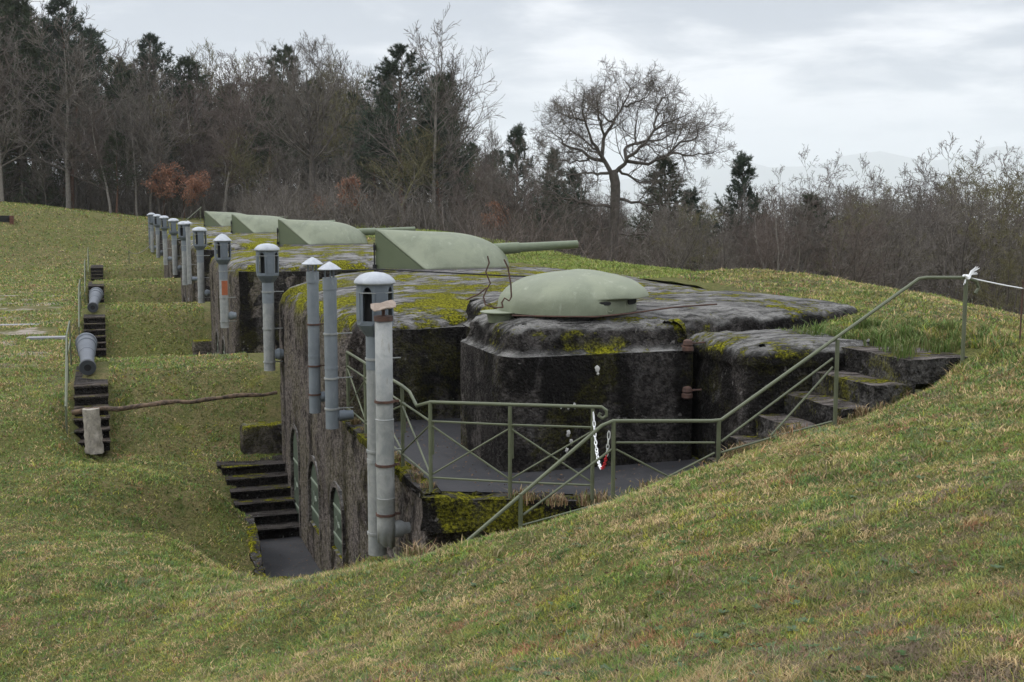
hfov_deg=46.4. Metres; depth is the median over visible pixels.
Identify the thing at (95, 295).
cannon
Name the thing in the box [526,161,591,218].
thicket tree
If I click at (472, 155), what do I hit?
pine tree
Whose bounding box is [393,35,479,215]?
bare tree
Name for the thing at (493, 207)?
young oak
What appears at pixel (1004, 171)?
thicket tree
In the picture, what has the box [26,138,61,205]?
bare tree
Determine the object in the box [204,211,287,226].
gun turret
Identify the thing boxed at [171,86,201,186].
pine tree
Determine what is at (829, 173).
thicket tree
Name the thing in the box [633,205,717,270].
thicket tree
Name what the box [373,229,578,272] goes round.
gun turret
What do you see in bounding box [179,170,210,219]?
young oak
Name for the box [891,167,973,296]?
thicket tree
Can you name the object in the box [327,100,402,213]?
bare tree
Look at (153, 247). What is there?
vent pipe
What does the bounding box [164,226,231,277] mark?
gun block
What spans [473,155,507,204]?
pine tree
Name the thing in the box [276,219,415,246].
gun turret
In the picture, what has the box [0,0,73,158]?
bare tree
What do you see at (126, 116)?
bare tree
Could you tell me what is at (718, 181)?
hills
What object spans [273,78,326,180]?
pine tree
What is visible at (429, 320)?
gun block
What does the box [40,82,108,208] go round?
bare tree
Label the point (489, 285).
bent rods
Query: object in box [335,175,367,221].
young oak
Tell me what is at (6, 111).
pine tree
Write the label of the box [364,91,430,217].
pine tree
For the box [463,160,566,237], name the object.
thicket tree
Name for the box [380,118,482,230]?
pine tree
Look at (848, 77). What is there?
sky
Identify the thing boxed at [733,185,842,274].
thicket tree
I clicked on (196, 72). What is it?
bare tree
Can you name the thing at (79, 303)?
side railing
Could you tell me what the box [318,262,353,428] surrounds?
flue pipe
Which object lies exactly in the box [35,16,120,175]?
bare tree
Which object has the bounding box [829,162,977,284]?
thicket tree
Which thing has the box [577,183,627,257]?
thicket tree
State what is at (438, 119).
pine tree
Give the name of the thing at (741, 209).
thicket tree
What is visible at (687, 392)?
insulator
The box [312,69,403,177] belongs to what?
bare tree
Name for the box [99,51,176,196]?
bare tree
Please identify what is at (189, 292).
gun block
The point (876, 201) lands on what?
thicket tree
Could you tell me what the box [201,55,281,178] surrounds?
bare tree
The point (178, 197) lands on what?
pine tree
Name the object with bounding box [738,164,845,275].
thicket tree
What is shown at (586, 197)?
thicket tree
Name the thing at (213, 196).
bare tree
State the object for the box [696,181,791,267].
thicket tree
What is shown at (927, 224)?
thicket tree
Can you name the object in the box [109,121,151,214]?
pine tree
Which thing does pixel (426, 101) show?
pine tree
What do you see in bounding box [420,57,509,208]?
bare tree
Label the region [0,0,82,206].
spruce tree
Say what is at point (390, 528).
zinc pipe
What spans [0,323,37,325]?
drain slab
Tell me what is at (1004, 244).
thicket tree
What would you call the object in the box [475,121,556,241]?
pine tree
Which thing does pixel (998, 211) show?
thicket tree
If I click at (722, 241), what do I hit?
thicket tree
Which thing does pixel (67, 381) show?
side railing
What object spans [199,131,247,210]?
bare tree
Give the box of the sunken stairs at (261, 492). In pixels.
[215,455,298,539]
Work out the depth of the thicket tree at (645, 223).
56.30 m
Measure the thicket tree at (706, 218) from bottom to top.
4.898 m
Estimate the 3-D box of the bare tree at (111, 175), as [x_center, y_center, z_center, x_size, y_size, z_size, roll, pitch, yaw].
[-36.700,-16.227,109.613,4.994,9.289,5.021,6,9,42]
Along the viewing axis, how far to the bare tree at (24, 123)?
104.83 m
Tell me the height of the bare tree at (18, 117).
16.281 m
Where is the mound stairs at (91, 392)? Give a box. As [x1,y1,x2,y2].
[73,366,110,450]
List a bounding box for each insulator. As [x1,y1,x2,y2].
[681,339,704,351]
[681,386,701,398]
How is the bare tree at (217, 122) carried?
on the ground at (194, 416)
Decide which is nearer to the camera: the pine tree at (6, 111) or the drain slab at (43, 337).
the drain slab at (43, 337)
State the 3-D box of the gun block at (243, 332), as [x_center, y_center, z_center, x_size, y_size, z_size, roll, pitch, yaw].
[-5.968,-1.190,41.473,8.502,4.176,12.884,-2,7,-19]
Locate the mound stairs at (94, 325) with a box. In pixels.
[83,314,106,355]
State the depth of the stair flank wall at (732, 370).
15.44 m
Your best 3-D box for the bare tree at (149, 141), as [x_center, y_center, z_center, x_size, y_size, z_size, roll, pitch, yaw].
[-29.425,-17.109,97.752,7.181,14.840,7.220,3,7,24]
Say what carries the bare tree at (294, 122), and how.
on the ground at (194, 416)
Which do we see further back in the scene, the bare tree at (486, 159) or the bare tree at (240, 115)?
the bare tree at (240, 115)
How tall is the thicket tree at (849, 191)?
7.703 m
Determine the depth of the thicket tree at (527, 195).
62.27 m
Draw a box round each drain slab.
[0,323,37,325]
[26,336,64,339]
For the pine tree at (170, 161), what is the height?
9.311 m
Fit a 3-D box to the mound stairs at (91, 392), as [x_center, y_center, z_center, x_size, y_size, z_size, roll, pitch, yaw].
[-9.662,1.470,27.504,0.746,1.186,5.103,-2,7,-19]
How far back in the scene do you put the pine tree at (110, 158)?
95.99 m
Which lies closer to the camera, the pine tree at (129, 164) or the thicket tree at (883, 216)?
the thicket tree at (883, 216)
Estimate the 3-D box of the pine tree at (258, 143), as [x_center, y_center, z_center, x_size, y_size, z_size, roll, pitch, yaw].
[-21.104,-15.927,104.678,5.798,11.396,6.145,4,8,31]
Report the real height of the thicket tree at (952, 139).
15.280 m
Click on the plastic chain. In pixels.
(602, 467)
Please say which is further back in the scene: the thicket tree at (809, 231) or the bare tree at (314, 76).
the bare tree at (314, 76)
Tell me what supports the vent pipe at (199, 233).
attached to the gun block at (243, 332)
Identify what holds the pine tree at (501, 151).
on the ground at (194, 416)
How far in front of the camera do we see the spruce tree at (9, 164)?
110.67 m
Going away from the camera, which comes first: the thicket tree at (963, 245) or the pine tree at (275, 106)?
the thicket tree at (963, 245)
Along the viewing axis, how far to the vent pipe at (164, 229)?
64.42 m
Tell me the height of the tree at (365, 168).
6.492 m
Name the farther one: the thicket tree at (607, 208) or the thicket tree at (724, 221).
the thicket tree at (724, 221)
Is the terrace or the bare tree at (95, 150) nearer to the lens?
the terrace
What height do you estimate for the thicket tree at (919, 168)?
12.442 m
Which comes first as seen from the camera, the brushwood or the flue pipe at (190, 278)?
the flue pipe at (190, 278)
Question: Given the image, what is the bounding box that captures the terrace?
[340,418,705,567]
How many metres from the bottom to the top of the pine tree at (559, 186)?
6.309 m
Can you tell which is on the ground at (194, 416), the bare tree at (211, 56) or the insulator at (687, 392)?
the bare tree at (211, 56)
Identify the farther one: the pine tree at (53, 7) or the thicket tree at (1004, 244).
the pine tree at (53, 7)
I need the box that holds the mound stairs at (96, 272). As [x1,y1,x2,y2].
[90,265,103,280]
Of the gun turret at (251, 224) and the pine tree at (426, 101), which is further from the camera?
the pine tree at (426, 101)
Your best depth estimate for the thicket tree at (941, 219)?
58.86 m
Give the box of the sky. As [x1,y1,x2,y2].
[12,0,1023,192]
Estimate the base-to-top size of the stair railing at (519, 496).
2.796 m
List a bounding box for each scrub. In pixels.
[211,156,659,263]
[416,165,1023,313]
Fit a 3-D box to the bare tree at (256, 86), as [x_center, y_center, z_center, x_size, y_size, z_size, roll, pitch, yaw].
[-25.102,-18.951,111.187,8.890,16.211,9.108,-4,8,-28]
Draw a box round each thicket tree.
[443,131,527,238]
[447,151,502,234]
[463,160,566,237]
[475,153,547,241]
[498,147,575,241]
[523,177,561,239]
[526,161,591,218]
[540,170,604,253]
[561,189,634,255]
[576,190,637,259]
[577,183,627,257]
[586,190,636,261]
[605,185,652,251]
[626,193,668,259]
[630,201,703,267]
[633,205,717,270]
[637,201,698,265]
[649,202,718,270]
[651,199,725,270]
[692,209,756,268]
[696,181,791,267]
[709,180,830,271]
[710,180,794,269]
[711,184,763,237]
[716,173,845,273]
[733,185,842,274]
[736,171,883,275]
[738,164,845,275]
[739,144,864,271]
[760,190,851,274]
[777,192,890,280]
[807,178,903,285]
[815,197,941,288]
[817,152,921,276]
[817,198,871,279]
[823,166,928,284]
[823,175,897,246]
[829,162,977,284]
[829,215,945,288]
[831,164,991,299]
[835,178,917,284]
[838,185,961,295]
[852,147,960,290]
[870,177,1013,296]
[871,169,1023,304]
[873,132,1022,273]
[877,177,1023,305]
[888,195,1023,313]
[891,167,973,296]
[893,142,1023,306]
[916,182,1023,313]
[922,153,1023,311]
[934,162,1023,303]
[957,210,1023,314]
[970,185,1022,302]
[973,194,1023,313]
[976,153,1023,312]
[979,218,1023,312]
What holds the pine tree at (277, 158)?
on the ground at (194, 416)
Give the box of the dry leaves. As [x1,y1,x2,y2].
[23,307,1013,681]
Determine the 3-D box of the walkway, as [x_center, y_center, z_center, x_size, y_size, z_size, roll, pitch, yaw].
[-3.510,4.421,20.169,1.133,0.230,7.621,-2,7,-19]
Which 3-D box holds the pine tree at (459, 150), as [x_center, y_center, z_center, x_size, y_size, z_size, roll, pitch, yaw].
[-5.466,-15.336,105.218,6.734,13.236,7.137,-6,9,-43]
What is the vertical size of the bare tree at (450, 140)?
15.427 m
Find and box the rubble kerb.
[245,515,307,579]
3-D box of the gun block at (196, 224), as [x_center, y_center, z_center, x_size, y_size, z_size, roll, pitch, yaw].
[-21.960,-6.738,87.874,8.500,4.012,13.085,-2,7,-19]
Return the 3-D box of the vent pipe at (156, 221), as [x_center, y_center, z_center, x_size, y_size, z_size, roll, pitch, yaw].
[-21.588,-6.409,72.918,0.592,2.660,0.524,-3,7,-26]
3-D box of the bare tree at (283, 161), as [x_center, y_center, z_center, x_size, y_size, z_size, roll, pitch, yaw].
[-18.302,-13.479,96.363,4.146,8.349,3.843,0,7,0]
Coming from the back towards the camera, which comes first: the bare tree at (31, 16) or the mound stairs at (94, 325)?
the bare tree at (31, 16)
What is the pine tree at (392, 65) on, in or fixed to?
on the ground at (194, 416)
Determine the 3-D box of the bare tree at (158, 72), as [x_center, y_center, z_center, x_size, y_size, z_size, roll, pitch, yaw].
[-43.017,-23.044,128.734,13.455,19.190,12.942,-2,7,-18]
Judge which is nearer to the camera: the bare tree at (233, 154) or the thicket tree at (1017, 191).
the thicket tree at (1017, 191)
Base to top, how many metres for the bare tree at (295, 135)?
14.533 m
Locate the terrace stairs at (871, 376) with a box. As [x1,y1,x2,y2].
[707,344,968,464]
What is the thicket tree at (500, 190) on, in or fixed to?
on the ground at (194, 416)
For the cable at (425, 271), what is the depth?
22.87 m
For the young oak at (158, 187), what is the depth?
96.31 m
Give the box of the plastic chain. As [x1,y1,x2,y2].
[592,412,610,469]
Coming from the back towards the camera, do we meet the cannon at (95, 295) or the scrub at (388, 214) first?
the scrub at (388, 214)
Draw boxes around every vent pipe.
[148,213,155,251]
[153,214,162,257]
[159,216,171,264]
[168,218,181,274]
[177,221,191,284]
[192,227,209,302]
[213,234,236,327]
[254,243,283,370]
[354,272,401,555]
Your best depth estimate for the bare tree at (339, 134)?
102.24 m
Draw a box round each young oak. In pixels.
[140,161,189,218]
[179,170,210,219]
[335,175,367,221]
[481,201,510,237]
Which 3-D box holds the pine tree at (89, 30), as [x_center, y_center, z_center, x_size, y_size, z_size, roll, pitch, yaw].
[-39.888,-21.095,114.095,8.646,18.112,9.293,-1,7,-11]
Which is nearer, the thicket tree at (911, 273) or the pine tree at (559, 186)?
the thicket tree at (911, 273)
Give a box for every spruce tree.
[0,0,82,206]
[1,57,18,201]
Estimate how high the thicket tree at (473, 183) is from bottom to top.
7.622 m
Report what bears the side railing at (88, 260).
on the ground at (194, 416)
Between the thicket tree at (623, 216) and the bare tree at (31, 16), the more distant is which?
the bare tree at (31, 16)
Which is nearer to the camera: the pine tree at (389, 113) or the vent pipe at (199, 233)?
the vent pipe at (199, 233)
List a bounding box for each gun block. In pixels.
[154,222,204,255]
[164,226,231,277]
[180,233,367,302]
[209,244,375,353]
[279,265,711,571]
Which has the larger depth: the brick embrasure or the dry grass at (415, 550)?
the brick embrasure
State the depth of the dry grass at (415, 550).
13.84 m
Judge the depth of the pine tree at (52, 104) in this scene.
102.89 m
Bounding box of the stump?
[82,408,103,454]
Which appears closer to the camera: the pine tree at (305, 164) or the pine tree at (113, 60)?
the pine tree at (305, 164)
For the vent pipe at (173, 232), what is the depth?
56.17 m
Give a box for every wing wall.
[192,339,211,354]
[240,421,281,453]
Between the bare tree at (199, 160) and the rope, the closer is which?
the rope
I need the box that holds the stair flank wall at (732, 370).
[689,329,874,461]
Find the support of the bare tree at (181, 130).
on the ground at (194, 416)
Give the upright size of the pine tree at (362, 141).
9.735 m
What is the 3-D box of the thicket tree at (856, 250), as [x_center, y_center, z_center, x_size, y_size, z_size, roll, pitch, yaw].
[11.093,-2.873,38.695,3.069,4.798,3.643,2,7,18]
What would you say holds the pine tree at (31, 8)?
on the ground at (194, 416)
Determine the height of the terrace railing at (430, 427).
1.411 m
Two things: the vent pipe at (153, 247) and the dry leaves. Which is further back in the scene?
the vent pipe at (153, 247)
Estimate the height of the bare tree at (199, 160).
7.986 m
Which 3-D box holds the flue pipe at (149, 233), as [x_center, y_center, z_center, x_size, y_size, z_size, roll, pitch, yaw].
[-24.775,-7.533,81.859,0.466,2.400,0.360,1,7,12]
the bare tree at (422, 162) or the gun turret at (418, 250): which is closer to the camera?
the gun turret at (418, 250)
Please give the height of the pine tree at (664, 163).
7.396 m
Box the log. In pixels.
[71,391,276,414]
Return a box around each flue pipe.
[147,214,154,248]
[183,221,196,283]
[302,257,324,413]
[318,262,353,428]
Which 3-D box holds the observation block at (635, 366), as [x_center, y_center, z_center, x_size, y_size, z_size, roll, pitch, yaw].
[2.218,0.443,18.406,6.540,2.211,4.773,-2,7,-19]
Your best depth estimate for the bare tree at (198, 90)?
134.01 m
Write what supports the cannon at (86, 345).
on the ground at (194, 416)
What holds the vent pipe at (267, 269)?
attached to the gun block at (429, 320)
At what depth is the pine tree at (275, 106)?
115.20 m
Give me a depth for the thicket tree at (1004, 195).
56.07 m
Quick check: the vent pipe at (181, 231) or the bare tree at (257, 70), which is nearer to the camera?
the vent pipe at (181, 231)
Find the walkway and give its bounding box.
[259,536,321,578]
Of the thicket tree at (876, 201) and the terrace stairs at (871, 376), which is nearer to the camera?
the terrace stairs at (871, 376)
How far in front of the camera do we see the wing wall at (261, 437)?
26.42 m
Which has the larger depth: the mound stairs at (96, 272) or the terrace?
the mound stairs at (96, 272)
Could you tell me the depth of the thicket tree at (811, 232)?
49.57 m
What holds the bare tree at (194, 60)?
on the ground at (194, 416)
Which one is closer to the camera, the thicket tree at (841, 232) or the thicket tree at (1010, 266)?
the thicket tree at (1010, 266)
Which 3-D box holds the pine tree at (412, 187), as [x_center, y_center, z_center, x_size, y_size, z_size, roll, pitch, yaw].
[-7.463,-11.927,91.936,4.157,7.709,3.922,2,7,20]
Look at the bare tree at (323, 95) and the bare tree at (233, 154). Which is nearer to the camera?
the bare tree at (233, 154)
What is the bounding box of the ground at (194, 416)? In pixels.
[0,202,1023,681]
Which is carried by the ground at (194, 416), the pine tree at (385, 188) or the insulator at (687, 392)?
the pine tree at (385, 188)
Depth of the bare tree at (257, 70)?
135.52 m
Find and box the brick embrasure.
[0,215,13,224]
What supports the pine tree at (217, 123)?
on the ground at (194, 416)
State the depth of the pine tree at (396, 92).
120.55 m
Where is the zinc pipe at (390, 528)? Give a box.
[371,300,410,548]
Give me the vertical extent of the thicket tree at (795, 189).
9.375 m
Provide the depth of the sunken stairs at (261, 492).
24.59 m
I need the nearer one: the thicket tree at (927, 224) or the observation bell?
the observation bell
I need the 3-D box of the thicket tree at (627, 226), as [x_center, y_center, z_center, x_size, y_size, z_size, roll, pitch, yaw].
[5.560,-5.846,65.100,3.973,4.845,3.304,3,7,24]
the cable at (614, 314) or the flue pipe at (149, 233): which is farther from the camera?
the flue pipe at (149, 233)
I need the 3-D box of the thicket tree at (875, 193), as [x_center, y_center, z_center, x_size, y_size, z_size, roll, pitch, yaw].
[18.106,-4.112,55.235,8.096,8.091,5.512,-1,7,-12]
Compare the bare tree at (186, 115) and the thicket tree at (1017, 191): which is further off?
the bare tree at (186, 115)
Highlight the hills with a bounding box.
[103,146,1023,212]
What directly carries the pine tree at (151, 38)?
on the ground at (194, 416)
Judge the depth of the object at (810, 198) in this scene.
55.38 m
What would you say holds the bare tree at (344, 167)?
on the ground at (194, 416)
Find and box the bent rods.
[466,256,511,307]
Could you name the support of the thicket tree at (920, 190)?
on the ground at (194, 416)
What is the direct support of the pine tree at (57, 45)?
on the ground at (194, 416)
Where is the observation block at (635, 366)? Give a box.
[460,290,857,472]
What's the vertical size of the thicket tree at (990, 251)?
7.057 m
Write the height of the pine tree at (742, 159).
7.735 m
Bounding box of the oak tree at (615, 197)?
[518,56,738,267]
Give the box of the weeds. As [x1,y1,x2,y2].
[60,318,1020,681]
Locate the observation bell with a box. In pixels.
[480,269,648,322]
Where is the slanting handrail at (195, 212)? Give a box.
[185,207,200,221]
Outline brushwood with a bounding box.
[2,147,521,234]
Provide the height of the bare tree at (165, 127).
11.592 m
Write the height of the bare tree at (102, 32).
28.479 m
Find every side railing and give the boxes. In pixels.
[64,321,71,433]
[78,279,81,334]
[84,259,85,301]
[87,248,88,278]
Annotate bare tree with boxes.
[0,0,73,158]
[0,1,155,207]
[0,15,45,159]
[0,19,62,200]
[0,69,53,197]
[22,0,119,171]
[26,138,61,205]
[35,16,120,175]
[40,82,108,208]
[42,23,93,186]
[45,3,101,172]
[52,91,124,212]
[54,82,111,209]
[92,123,135,207]
[95,45,165,211]
[95,73,170,215]
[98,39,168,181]
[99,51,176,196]
[103,93,192,212]
[106,38,197,215]
[113,56,185,213]
[124,89,201,210]
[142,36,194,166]
[147,75,224,218]
[152,60,223,215]
[159,46,205,94]
[178,132,226,216]
[179,37,253,149]
[181,60,255,200]
[184,57,220,174]
[187,164,218,210]
[194,52,284,211]
[199,66,249,201]
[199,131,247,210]
[201,49,281,196]
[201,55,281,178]
[210,127,278,202]
[221,44,290,102]
[238,30,359,219]
[244,56,334,206]
[262,122,308,199]
[267,53,346,177]
[282,97,360,190]
[298,163,329,200]
[301,59,345,180]
[303,58,415,197]
[304,44,377,185]
[307,41,377,177]
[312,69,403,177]
[313,56,394,200]
[318,139,370,222]
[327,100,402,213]
[356,125,461,226]
[367,3,497,228]
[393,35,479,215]
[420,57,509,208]
[460,155,515,208]
[468,107,507,205]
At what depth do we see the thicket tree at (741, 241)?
49.76 m
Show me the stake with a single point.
(1021, 310)
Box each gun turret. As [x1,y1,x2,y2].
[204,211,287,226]
[230,214,334,233]
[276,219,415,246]
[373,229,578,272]
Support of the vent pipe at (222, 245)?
attached to the gun block at (243, 332)
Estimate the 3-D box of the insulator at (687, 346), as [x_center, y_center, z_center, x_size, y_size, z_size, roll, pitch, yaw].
[2.358,0.062,15.834,0.381,0.170,0.176,6,9,42]
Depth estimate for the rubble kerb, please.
21.38 m
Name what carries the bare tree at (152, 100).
on the ground at (194, 416)
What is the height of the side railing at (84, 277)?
2.321 m
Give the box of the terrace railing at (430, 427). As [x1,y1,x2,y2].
[346,351,607,503]
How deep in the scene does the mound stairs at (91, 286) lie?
57.66 m
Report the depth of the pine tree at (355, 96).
111.11 m
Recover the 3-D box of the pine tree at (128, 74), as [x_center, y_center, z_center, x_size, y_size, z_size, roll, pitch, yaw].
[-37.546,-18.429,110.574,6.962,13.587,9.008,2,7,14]
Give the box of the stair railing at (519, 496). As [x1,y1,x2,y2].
[466,276,979,539]
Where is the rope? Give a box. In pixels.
[961,267,1022,288]
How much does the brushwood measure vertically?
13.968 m
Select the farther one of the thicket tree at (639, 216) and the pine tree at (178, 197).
the pine tree at (178, 197)
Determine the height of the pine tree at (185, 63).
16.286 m
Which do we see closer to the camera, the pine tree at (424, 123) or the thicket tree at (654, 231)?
the thicket tree at (654, 231)
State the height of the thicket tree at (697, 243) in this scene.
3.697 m
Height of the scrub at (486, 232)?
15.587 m
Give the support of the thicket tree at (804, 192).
on the ground at (194, 416)
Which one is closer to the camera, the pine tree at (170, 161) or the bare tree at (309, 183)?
the bare tree at (309, 183)
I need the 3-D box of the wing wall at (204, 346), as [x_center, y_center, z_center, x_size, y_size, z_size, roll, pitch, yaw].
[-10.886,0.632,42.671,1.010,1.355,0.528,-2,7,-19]
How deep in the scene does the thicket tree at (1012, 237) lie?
38.87 m
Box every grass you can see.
[349,389,912,558]
[766,312,997,360]
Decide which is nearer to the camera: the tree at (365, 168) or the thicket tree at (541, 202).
the thicket tree at (541, 202)
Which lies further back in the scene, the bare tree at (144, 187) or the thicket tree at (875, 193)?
the bare tree at (144, 187)
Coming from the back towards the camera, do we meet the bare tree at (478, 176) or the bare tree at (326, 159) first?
the bare tree at (326, 159)
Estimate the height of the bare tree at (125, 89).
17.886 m
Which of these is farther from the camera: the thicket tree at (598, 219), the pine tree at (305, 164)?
the pine tree at (305, 164)
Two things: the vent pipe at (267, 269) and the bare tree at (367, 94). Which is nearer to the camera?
the vent pipe at (267, 269)
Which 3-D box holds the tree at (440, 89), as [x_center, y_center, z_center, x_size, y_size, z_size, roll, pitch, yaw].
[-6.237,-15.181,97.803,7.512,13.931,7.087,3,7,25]
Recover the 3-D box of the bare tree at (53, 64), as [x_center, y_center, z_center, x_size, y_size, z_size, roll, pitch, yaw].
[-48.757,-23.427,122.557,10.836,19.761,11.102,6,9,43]
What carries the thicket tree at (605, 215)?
on the ground at (194, 416)
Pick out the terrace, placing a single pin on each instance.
(444, 511)
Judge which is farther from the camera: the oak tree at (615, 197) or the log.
the oak tree at (615, 197)
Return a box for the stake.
[1019,280,1023,343]
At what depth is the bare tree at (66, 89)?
96.53 m
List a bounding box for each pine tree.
[0,60,48,156]
[1,0,129,206]
[1,42,71,203]
[4,0,59,201]
[24,48,119,207]
[41,17,78,182]
[62,26,132,189]
[78,69,143,209]
[90,130,142,213]
[97,55,126,101]
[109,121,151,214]
[117,31,195,211]
[132,115,186,215]
[171,83,238,208]
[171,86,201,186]
[172,54,241,208]
[172,177,195,217]
[217,96,282,194]
[228,148,267,211]
[231,94,308,201]
[236,76,306,191]
[245,43,320,191]
[260,124,308,194]
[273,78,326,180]
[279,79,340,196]
[294,152,330,195]
[326,42,460,226]
[329,91,376,200]
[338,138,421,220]
[342,112,392,196]
[352,106,409,196]
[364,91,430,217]
[372,76,413,128]
[373,167,404,206]
[377,91,447,216]
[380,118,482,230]
[388,141,431,225]
[407,74,473,192]
[411,114,473,229]
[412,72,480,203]
[429,91,476,217]
[453,143,480,195]
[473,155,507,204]
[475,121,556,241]
[490,148,509,194]
[510,148,600,256]
[528,166,608,255]
[605,157,720,270]
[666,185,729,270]
[694,148,771,269]
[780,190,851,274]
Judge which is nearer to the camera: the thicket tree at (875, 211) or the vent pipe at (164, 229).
the thicket tree at (875, 211)
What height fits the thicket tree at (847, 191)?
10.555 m
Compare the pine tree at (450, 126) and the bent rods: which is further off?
the pine tree at (450, 126)
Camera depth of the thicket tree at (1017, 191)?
48.22 m
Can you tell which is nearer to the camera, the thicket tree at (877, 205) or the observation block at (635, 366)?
the observation block at (635, 366)
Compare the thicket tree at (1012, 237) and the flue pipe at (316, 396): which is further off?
the thicket tree at (1012, 237)
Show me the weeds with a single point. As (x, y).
(856, 668)
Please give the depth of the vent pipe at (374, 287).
15.14 m
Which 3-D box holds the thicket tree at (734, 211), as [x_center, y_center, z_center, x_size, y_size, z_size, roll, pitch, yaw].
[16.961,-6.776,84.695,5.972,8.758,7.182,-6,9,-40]
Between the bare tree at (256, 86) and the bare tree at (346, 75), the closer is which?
the bare tree at (256, 86)
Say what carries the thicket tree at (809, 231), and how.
on the ground at (194, 416)
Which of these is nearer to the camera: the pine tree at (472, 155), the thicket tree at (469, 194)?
the thicket tree at (469, 194)
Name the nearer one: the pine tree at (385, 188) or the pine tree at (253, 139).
the pine tree at (385, 188)
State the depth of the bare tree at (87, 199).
104.85 m
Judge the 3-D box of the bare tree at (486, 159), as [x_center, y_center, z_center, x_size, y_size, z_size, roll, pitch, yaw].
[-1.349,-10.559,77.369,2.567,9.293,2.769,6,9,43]
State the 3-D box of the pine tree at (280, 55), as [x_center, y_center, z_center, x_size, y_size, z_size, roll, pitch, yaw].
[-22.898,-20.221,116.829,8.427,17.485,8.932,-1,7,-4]
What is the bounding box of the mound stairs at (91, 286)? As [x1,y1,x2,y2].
[88,281,104,302]
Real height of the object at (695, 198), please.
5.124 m
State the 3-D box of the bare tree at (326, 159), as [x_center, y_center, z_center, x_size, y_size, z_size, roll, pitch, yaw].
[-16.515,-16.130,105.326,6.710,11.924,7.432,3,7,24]
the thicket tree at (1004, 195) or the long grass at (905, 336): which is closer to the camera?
the long grass at (905, 336)
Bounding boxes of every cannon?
[75,333,96,374]
[87,287,102,311]
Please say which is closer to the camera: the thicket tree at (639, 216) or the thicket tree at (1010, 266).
the thicket tree at (1010, 266)
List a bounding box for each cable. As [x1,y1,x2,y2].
[310,269,525,276]
[512,303,716,317]
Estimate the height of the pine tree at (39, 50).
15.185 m

